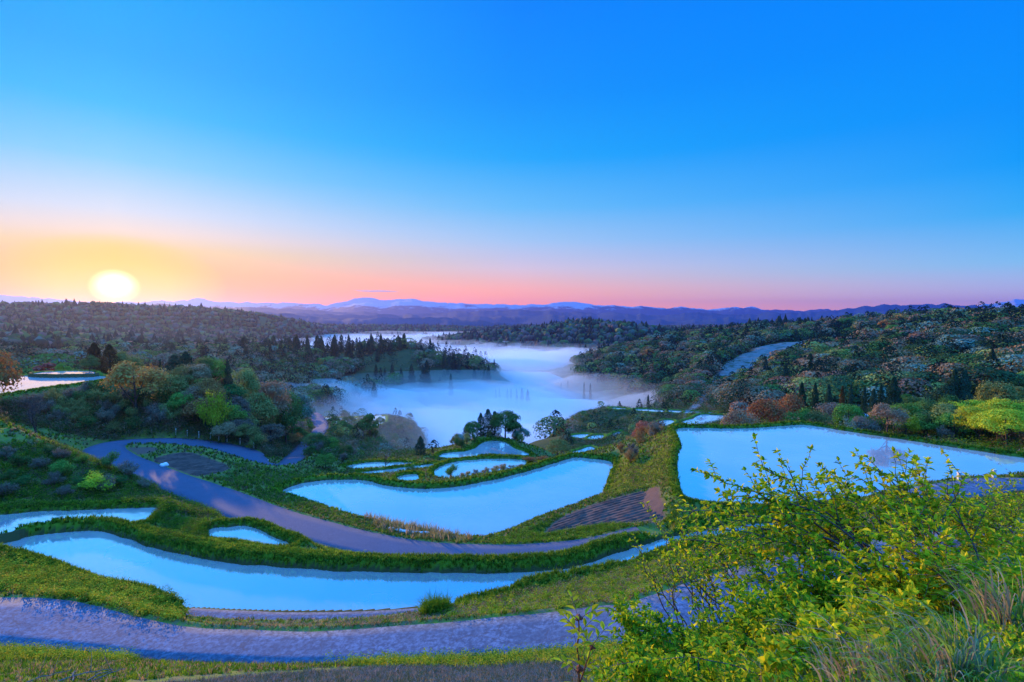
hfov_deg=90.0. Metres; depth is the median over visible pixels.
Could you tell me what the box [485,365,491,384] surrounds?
cedar tree
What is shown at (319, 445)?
shrub
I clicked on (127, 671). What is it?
grass
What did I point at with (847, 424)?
shrub
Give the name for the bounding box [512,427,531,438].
broadleaf tree
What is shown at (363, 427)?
broadleaf tree
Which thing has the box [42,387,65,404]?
shrub
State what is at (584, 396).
cedar tree
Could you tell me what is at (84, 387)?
shrub
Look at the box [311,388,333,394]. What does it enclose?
broadleaf tree
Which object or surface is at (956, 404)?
broadleaf tree
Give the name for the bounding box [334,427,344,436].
shrub
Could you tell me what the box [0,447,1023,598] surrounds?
grass
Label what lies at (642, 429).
shrub
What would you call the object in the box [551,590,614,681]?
elder shoot
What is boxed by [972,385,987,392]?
broadleaf tree
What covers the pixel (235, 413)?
broadleaf tree
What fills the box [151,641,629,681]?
dry grass
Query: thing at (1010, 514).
leafy shrub
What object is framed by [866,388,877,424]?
cedar tree
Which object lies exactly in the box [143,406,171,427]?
shrub
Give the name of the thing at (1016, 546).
leafy shrub
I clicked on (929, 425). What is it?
broadleaf tree
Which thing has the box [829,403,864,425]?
broadleaf tree
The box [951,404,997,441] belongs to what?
broadleaf tree
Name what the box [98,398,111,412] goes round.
shrub
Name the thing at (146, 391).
shrub
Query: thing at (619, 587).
verge weeds
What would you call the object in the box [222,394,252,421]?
broadleaf tree
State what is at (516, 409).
cedar tree
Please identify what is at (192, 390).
broadleaf tree
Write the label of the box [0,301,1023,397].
forest
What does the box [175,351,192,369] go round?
cedar tree
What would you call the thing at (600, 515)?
ploughed field
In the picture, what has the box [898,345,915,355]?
broadleaf tree
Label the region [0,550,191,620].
verge weeds
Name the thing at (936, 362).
forest
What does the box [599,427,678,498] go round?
undergrowth
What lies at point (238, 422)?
broadleaf tree
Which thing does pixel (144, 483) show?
shrub
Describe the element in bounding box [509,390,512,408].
cedar tree
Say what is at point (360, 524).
roadside weeds
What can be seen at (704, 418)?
water
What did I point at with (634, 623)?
leafy shrub
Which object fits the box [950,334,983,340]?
broadleaf tree
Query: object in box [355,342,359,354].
cedar tree
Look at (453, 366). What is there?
cedar tree
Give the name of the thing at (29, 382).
water
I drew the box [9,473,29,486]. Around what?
shrub
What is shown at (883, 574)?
leafy shrub
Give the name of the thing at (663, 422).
shrub
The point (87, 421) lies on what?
shrub
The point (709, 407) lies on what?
undergrowth
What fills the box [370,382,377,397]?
cedar tree
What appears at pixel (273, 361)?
forest
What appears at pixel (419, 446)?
cedar tree
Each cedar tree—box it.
[54,335,61,349]
[81,342,105,369]
[95,344,121,374]
[164,355,180,373]
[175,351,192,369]
[223,360,233,399]
[271,335,276,345]
[278,342,283,354]
[286,337,292,347]
[292,342,298,360]
[305,343,312,362]
[314,335,319,352]
[329,337,336,353]
[330,343,336,355]
[338,334,344,350]
[339,341,343,352]
[344,343,348,355]
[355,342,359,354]
[366,337,373,353]
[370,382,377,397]
[373,364,378,375]
[375,348,380,360]
[377,334,384,351]
[397,337,402,349]
[399,368,404,382]
[402,334,406,348]
[408,364,415,384]
[414,436,426,455]
[418,367,432,388]
[423,360,431,386]
[441,351,445,368]
[448,374,453,395]
[452,356,454,371]
[456,357,460,373]
[472,366,476,379]
[476,413,485,436]
[481,409,494,436]
[482,370,485,381]
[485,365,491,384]
[489,411,501,436]
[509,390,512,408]
[515,388,518,411]
[519,388,524,411]
[525,389,530,413]
[582,384,585,403]
[588,383,591,401]
[797,382,806,407]
[806,353,813,366]
[807,358,812,371]
[810,382,820,412]
[825,384,833,424]
[839,386,845,425]
[846,384,853,417]
[860,386,868,423]
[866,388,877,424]
[877,384,883,404]
[878,377,903,431]
[947,368,962,401]
[956,369,973,425]
[989,348,995,361]
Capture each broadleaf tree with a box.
[0,349,24,391]
[32,363,61,371]
[54,362,70,370]
[78,354,99,371]
[98,360,170,409]
[113,351,143,371]
[152,374,188,393]
[166,364,201,383]
[167,391,194,418]
[176,363,211,381]
[180,384,206,407]
[180,398,223,426]
[182,378,205,390]
[187,378,216,386]
[189,377,225,408]
[192,357,215,375]
[193,390,233,436]
[205,358,226,380]
[209,367,223,379]
[210,421,237,442]
[219,404,249,423]
[221,366,261,398]
[222,383,246,398]
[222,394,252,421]
[231,412,259,426]
[232,419,252,431]
[232,422,263,441]
[241,391,279,431]
[244,378,291,421]
[249,433,269,443]
[259,419,276,428]
[260,423,285,441]
[273,390,307,441]
[284,432,302,443]
[285,390,316,432]
[288,426,308,436]
[297,421,308,428]
[299,434,318,447]
[300,419,313,428]
[308,433,331,447]
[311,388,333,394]
[315,453,336,468]
[322,437,340,449]
[338,444,352,453]
[339,409,350,416]
[347,416,356,423]
[356,421,370,438]
[359,413,378,439]
[364,429,379,441]
[376,416,384,426]
[454,434,464,439]
[464,420,481,434]
[489,410,522,437]
[506,421,523,438]
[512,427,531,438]
[545,439,571,454]
[631,420,658,438]
[642,348,656,355]
[659,341,672,346]
[662,334,675,339]
[676,346,687,350]
[720,408,761,424]
[746,398,790,422]
[762,391,806,421]
[774,350,796,357]
[783,406,814,421]
[802,409,833,424]
[813,402,847,426]
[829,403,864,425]
[837,318,853,325]
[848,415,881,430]
[865,332,878,339]
[866,341,895,351]
[866,402,910,431]
[866,411,892,431]
[877,319,896,327]
[885,325,897,328]
[886,332,907,338]
[887,402,924,433]
[889,314,912,319]
[891,402,925,407]
[894,409,921,434]
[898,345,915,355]
[900,393,912,400]
[903,396,921,403]
[906,332,940,339]
[910,398,939,430]
[913,410,947,434]
[914,409,934,433]
[919,400,959,433]
[920,380,963,405]
[925,328,949,337]
[928,403,966,432]
[929,401,969,407]
[933,412,974,437]
[938,393,971,407]
[942,338,982,352]
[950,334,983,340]
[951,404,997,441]
[960,399,985,405]
[964,408,1023,440]
[966,326,994,334]
[970,400,1023,436]
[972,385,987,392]
[974,380,1023,404]
[975,408,1023,447]
[982,397,1023,436]
[999,386,1023,394]
[1005,380,1023,387]
[1015,391,1023,398]
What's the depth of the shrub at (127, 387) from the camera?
93.00 m
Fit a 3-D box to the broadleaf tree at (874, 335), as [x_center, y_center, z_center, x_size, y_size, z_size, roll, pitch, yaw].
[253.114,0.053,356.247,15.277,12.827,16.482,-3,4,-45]
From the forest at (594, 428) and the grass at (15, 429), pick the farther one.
the forest at (594, 428)
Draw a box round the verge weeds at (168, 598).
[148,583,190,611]
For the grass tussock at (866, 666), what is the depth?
2.96 m
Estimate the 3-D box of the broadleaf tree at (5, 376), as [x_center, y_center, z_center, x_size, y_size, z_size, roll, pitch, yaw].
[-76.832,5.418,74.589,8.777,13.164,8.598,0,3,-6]
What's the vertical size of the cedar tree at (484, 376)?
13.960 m
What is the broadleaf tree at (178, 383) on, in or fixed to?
on the ground at (440, 413)
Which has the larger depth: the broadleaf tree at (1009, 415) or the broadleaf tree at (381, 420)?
the broadleaf tree at (381, 420)
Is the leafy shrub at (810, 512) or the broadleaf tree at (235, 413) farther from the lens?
the broadleaf tree at (235, 413)
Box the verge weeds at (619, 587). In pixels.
[433,550,697,618]
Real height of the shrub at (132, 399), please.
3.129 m
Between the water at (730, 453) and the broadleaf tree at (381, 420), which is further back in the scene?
the broadleaf tree at (381, 420)
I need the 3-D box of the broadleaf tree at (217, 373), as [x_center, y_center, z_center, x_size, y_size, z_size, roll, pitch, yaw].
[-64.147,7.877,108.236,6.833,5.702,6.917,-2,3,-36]
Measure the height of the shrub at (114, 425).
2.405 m
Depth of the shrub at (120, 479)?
48.06 m
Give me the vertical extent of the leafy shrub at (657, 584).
2.259 m
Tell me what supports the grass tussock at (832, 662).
on the ground at (440, 413)
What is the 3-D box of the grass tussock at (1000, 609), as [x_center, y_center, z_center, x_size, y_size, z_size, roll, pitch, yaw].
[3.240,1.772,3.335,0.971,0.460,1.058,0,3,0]
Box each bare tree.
[18,393,51,432]
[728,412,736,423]
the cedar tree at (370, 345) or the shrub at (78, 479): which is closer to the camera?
the shrub at (78, 479)
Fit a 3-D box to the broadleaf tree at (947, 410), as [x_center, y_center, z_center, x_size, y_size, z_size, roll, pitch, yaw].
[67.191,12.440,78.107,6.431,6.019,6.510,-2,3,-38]
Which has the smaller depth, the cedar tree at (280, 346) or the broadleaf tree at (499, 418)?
the broadleaf tree at (499, 418)
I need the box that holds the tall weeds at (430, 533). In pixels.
[364,513,472,543]
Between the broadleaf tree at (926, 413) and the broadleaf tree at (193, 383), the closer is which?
the broadleaf tree at (926, 413)
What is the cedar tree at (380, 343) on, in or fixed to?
on the ground at (440, 413)
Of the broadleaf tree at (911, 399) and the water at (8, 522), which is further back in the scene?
the broadleaf tree at (911, 399)
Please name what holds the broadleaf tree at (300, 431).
on the ground at (440, 413)
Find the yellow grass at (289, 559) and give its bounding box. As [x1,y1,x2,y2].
[106,523,654,571]
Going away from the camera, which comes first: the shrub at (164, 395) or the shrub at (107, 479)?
the shrub at (107, 479)
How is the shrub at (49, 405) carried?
on the ground at (440, 413)
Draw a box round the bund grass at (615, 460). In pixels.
[0,374,1023,534]
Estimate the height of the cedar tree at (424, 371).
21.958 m
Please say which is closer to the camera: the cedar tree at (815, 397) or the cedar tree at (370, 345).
the cedar tree at (815, 397)
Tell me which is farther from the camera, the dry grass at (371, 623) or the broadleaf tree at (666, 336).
the broadleaf tree at (666, 336)
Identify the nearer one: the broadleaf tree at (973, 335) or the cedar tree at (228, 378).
the cedar tree at (228, 378)
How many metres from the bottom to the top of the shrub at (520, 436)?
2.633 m
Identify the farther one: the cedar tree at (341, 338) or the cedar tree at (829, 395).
the cedar tree at (341, 338)
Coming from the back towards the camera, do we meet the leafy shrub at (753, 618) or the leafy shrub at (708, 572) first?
the leafy shrub at (708, 572)
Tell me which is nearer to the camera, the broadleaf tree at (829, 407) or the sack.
the sack
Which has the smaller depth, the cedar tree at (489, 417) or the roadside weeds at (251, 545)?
the roadside weeds at (251, 545)
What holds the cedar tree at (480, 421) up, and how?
on the ground at (440, 413)
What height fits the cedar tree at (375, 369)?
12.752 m
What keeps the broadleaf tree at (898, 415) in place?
on the ground at (440, 413)
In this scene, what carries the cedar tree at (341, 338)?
on the ground at (440, 413)
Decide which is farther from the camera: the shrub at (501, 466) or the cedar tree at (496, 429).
the cedar tree at (496, 429)
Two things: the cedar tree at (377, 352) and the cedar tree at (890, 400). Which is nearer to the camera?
the cedar tree at (890, 400)
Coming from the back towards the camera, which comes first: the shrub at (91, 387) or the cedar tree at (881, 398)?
the cedar tree at (881, 398)
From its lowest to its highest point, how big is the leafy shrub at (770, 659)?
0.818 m
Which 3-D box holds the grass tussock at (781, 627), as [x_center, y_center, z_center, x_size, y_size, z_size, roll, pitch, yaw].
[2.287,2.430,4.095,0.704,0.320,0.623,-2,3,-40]
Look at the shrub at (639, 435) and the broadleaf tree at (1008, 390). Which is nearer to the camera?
the shrub at (639, 435)
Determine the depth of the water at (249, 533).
38.42 m
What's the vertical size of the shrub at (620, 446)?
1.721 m
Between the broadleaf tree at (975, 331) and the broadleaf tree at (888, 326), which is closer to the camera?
the broadleaf tree at (975, 331)
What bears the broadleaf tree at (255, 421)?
on the ground at (440, 413)
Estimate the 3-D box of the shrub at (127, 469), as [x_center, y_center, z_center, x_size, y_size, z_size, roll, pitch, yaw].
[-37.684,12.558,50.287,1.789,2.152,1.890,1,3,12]
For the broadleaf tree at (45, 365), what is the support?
on the ground at (440, 413)
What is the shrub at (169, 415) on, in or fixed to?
on the ground at (440, 413)
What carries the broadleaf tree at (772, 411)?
on the ground at (440, 413)
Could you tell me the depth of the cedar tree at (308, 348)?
515.59 m
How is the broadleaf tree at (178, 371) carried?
on the ground at (440, 413)
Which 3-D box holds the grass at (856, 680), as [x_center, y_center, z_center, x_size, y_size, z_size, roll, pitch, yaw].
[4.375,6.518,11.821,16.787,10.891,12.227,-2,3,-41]
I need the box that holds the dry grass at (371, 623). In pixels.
[211,601,501,630]
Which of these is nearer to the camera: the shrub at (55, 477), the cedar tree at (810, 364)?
the shrub at (55, 477)
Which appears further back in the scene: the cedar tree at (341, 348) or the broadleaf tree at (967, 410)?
the cedar tree at (341, 348)
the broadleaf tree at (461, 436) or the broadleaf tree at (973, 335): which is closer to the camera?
the broadleaf tree at (461, 436)
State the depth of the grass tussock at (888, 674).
2.68 m
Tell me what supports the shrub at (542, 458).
on the ground at (440, 413)
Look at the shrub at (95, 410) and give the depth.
83.24 m
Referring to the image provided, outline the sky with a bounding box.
[0,0,1023,310]
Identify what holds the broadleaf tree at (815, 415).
on the ground at (440, 413)
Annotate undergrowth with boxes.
[0,380,310,456]
[0,436,223,516]
[0,497,213,543]
[39,333,1022,436]
[202,460,312,493]
[218,447,603,487]
[300,369,730,454]
[308,429,419,458]
[489,497,683,544]
[550,337,746,408]
[557,416,679,453]
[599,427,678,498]
[675,383,1023,455]
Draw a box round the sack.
[160,462,168,466]
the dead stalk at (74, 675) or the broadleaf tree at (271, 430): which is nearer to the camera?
the dead stalk at (74, 675)
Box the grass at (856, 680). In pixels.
[585,598,1023,681]
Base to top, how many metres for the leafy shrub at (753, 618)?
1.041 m
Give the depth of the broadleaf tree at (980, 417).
69.48 m
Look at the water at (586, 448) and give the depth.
166.80 m
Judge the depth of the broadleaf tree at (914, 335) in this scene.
261.94 m
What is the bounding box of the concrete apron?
[186,608,419,619]
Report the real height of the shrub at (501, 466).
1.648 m
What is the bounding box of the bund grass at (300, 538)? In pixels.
[0,474,863,609]
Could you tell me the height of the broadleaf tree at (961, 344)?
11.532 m
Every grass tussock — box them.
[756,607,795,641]
[780,609,890,681]
[804,604,972,681]
[817,590,1023,681]
[833,626,999,681]
[893,554,1023,634]
[946,540,1020,580]
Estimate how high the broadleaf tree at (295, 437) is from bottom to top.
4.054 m
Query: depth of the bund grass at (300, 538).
33.35 m
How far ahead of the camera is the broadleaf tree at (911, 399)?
144.73 m
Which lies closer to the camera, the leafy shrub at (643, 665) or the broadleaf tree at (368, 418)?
the leafy shrub at (643, 665)
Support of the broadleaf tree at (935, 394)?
on the ground at (440, 413)
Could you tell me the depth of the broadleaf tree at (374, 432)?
235.75 m
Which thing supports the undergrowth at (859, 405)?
on the ground at (440, 413)
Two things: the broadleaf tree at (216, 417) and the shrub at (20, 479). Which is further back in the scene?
the broadleaf tree at (216, 417)
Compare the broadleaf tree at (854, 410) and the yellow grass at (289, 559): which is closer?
the yellow grass at (289, 559)
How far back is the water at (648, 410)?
231.15 m
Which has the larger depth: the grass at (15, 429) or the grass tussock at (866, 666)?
the grass at (15, 429)
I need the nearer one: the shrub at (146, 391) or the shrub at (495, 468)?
the shrub at (495, 468)
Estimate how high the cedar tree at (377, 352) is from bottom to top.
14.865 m
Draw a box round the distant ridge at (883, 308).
[153,303,996,320]
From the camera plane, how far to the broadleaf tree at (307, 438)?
109.72 m
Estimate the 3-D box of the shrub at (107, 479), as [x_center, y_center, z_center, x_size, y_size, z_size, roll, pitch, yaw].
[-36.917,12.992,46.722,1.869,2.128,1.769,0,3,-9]
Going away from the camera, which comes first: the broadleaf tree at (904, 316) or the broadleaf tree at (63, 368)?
the broadleaf tree at (63, 368)
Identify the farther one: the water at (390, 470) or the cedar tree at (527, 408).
the cedar tree at (527, 408)
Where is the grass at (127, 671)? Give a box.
[0,529,910,681]
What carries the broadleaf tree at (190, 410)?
on the ground at (440, 413)
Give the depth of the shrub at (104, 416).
81.98 m
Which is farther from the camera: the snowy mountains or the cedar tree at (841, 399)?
the snowy mountains
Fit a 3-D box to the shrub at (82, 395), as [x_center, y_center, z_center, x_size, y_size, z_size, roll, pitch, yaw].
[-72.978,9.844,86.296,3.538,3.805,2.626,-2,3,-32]
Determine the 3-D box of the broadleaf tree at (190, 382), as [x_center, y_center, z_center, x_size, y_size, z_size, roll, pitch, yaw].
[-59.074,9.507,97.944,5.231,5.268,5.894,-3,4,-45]
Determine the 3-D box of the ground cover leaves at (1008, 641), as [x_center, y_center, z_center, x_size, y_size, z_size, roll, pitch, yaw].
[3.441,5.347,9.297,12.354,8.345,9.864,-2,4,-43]
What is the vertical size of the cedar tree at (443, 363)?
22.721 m
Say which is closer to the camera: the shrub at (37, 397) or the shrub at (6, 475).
the shrub at (6, 475)
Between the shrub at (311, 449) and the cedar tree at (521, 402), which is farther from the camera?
the cedar tree at (521, 402)
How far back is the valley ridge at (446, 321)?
2812.78 m
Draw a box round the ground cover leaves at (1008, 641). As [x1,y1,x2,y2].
[583,598,1023,681]
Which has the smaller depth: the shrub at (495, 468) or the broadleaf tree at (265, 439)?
the shrub at (495, 468)
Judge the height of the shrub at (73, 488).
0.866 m
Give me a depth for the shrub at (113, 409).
84.06 m
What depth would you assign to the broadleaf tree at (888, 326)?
381.79 m
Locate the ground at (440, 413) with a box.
[0,305,1023,681]
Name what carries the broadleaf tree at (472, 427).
on the ground at (440, 413)
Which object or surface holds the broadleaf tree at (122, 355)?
on the ground at (440, 413)
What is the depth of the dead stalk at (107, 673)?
14.09 m
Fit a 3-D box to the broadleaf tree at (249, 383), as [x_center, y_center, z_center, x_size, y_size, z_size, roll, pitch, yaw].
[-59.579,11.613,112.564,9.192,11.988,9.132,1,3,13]
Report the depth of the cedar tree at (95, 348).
117.73 m
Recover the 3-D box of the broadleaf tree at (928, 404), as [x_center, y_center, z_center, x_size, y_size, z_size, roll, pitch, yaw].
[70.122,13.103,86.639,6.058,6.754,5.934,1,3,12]
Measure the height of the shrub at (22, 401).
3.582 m
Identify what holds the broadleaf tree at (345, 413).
on the ground at (440, 413)
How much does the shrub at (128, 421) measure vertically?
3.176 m
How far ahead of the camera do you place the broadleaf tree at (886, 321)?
440.73 m
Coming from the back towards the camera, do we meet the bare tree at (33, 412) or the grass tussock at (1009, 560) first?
the bare tree at (33, 412)
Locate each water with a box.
[0,376,104,392]
[0,508,155,532]
[4,523,786,610]
[33,371,94,373]
[208,526,288,544]
[283,458,612,535]
[347,462,406,468]
[364,464,432,473]
[397,474,418,479]
[434,459,525,477]
[440,441,528,457]
[572,434,589,437]
[574,447,593,451]
[588,435,603,438]
[635,409,662,411]
[660,420,673,424]
[676,425,1023,503]
[682,414,723,423]
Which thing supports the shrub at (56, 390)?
on the ground at (440, 413)
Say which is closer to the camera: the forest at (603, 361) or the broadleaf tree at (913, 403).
the broadleaf tree at (913, 403)
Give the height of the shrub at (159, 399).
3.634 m
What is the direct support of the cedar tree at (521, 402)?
on the ground at (440, 413)
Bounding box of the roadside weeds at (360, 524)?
[293,496,554,543]
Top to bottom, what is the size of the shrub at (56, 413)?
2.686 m
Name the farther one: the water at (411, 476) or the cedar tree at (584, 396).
the cedar tree at (584, 396)
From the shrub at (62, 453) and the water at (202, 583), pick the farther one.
the shrub at (62, 453)
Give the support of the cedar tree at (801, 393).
on the ground at (440, 413)
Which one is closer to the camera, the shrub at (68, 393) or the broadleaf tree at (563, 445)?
the shrub at (68, 393)
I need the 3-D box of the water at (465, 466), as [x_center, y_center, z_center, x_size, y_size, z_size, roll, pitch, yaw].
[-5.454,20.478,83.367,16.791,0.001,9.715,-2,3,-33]
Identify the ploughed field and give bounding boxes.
[155,452,227,475]
[547,491,663,531]
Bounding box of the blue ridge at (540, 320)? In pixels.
[254,311,859,324]
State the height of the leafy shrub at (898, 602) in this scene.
0.970 m
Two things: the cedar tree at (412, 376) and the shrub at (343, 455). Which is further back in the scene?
the cedar tree at (412, 376)
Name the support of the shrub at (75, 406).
on the ground at (440, 413)
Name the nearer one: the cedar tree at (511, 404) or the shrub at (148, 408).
the shrub at (148, 408)
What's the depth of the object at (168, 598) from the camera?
27.17 m
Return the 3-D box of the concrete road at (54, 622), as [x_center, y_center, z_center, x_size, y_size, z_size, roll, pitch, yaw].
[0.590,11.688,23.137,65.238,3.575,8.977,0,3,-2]
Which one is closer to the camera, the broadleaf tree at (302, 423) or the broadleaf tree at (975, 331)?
the broadleaf tree at (302, 423)
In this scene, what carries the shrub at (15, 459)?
on the ground at (440, 413)
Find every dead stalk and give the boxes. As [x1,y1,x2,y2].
[27,652,69,681]
[57,652,111,681]
[87,666,113,680]
[93,653,121,680]
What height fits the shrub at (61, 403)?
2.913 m
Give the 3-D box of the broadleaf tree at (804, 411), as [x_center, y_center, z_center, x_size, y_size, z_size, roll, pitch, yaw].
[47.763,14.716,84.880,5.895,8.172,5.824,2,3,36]
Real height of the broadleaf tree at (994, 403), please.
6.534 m
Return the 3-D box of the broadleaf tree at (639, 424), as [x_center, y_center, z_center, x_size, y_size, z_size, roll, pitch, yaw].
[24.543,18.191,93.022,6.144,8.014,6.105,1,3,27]
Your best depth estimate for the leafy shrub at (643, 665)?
4.08 m
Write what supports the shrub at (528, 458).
on the ground at (440, 413)
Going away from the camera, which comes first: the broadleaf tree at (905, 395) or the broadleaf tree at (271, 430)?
the broadleaf tree at (271, 430)
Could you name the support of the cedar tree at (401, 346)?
on the ground at (440, 413)
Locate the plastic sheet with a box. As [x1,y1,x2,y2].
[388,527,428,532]
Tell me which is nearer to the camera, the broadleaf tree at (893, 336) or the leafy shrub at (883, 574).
the leafy shrub at (883, 574)
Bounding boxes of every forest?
[0,299,822,362]
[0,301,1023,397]
[2,311,1023,448]
[222,331,491,366]
[223,350,366,386]
[305,365,726,452]
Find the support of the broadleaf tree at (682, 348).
on the ground at (440, 413)
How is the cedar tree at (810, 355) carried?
on the ground at (440, 413)
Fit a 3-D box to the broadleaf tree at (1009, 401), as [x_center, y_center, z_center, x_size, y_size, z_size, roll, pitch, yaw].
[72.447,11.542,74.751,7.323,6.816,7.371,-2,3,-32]
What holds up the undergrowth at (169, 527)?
on the ground at (440, 413)
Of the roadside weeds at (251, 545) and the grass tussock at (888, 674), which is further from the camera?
the roadside weeds at (251, 545)
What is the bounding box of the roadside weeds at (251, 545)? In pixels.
[211,537,361,564]
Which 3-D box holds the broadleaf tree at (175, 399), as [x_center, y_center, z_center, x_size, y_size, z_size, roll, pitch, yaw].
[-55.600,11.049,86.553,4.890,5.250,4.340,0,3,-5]
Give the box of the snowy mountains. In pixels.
[0,295,1023,314]
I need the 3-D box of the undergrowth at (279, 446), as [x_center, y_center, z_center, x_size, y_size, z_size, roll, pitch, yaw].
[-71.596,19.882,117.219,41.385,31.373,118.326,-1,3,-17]
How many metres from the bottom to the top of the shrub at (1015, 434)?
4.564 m
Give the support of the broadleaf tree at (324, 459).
on the ground at (440, 413)
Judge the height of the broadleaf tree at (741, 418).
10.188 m
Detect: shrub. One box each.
[0,445,18,459]
[0,469,19,479]
[0,481,19,497]
[7,454,31,466]
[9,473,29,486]
[10,393,36,409]
[28,457,51,469]
[31,393,45,402]
[35,398,55,412]
[40,471,66,486]
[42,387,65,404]
[42,445,59,454]
[47,409,66,420]
[49,456,75,475]
[50,404,71,413]
[51,387,63,395]
[51,446,71,457]
[54,398,71,408]
[54,483,75,496]
[60,386,80,400]
[65,484,86,490]
[66,390,89,403]
[67,396,89,412]
[68,404,91,421]
[69,474,86,484]
[73,453,89,463]
[75,416,97,429]
[76,382,93,392]
[77,400,101,416]
[77,470,117,491]
[84,469,103,476]
[86,380,106,392]
[86,388,109,403]
[94,472,115,490]
[96,407,115,425]
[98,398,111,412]
[99,449,120,468]
[103,391,123,403]
[105,420,122,432]
[107,403,120,417]
[112,474,127,486]
[114,458,139,475]
[116,397,128,411]
[120,388,133,399]
[123,383,138,391]
[124,405,137,418]
[125,415,142,429]
[127,394,144,405]
[133,386,149,395]
[136,478,152,488]
[141,398,152,405]
[142,393,168,406]
[142,400,161,415]
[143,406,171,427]
[155,387,175,399]
[157,403,184,420]
[247,432,267,448]
[302,444,316,455]
[311,440,324,450]
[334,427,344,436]
[338,452,347,460]
[444,462,459,475]
[457,440,464,447]
[490,465,500,470]
[498,464,506,469]
[518,432,524,442]
[523,456,535,461]
[536,455,548,459]
[586,624,760,681]
[604,590,743,681]
[617,442,624,452]
[622,501,719,642]
[623,449,635,462]
[625,443,634,450]
[627,447,638,454]
[634,430,647,442]
[635,426,646,433]
[648,421,660,435]
[653,419,666,428]
[658,510,916,589]
[661,432,907,585]
[665,503,770,632]
[711,572,825,664]
[713,528,879,616]
[756,618,894,681]
[795,576,958,648]
[807,445,1002,608]
[807,552,948,621]
[827,504,979,616]
[837,415,858,428]
[914,474,1023,553]
[920,550,1023,620]
[933,516,1023,583]
[936,425,955,439]
[1008,417,1023,444]
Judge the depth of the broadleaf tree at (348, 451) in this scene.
96.13 m
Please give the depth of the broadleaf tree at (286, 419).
127.08 m
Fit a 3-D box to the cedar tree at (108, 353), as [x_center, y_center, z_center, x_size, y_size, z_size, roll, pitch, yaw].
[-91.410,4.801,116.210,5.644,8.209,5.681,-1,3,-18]
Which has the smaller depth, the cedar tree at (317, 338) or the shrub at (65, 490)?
the shrub at (65, 490)
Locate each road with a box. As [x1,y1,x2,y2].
[0,520,1023,663]
[82,412,638,555]
[900,478,1023,499]
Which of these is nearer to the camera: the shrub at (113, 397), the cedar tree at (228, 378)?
the shrub at (113, 397)
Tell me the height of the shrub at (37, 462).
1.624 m
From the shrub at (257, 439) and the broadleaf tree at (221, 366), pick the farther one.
the broadleaf tree at (221, 366)
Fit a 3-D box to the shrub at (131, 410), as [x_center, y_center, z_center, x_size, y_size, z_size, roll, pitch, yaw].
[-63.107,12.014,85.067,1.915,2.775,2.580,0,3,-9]
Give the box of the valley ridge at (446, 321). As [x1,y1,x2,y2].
[270,313,513,327]
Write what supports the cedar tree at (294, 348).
on the ground at (440, 413)
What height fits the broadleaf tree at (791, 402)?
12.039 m
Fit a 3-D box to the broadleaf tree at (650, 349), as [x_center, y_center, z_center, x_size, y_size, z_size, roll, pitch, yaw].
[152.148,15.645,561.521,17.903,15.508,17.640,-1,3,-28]
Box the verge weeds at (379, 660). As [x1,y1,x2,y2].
[0,634,618,667]
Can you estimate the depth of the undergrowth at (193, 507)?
46.94 m
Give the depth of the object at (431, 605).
25.99 m
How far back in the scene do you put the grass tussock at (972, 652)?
2.77 m
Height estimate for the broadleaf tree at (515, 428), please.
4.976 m
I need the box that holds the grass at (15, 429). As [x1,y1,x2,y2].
[0,370,1023,493]
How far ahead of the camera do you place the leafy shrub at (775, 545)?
24.42 m
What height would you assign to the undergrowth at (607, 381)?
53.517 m
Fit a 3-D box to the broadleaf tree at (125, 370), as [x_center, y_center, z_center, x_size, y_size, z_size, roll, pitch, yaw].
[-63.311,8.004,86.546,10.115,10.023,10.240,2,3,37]
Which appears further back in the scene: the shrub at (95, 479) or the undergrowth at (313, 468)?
the undergrowth at (313, 468)
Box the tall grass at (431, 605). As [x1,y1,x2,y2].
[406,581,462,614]
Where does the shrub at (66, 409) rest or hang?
on the ground at (440, 413)
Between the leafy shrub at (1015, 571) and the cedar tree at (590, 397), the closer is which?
the leafy shrub at (1015, 571)
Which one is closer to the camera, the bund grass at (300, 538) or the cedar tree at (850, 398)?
the bund grass at (300, 538)
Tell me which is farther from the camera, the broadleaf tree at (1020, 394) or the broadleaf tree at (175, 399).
the broadleaf tree at (1020, 394)
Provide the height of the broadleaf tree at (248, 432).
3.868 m
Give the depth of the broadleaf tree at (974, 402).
88.14 m
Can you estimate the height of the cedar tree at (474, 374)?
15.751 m
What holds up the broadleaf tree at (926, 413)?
on the ground at (440, 413)
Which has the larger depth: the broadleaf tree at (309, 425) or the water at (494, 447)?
the broadleaf tree at (309, 425)
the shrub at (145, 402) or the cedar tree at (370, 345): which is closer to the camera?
the shrub at (145, 402)
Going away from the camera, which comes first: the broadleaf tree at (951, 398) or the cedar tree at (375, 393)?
the broadleaf tree at (951, 398)
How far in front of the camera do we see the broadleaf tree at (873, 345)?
258.19 m

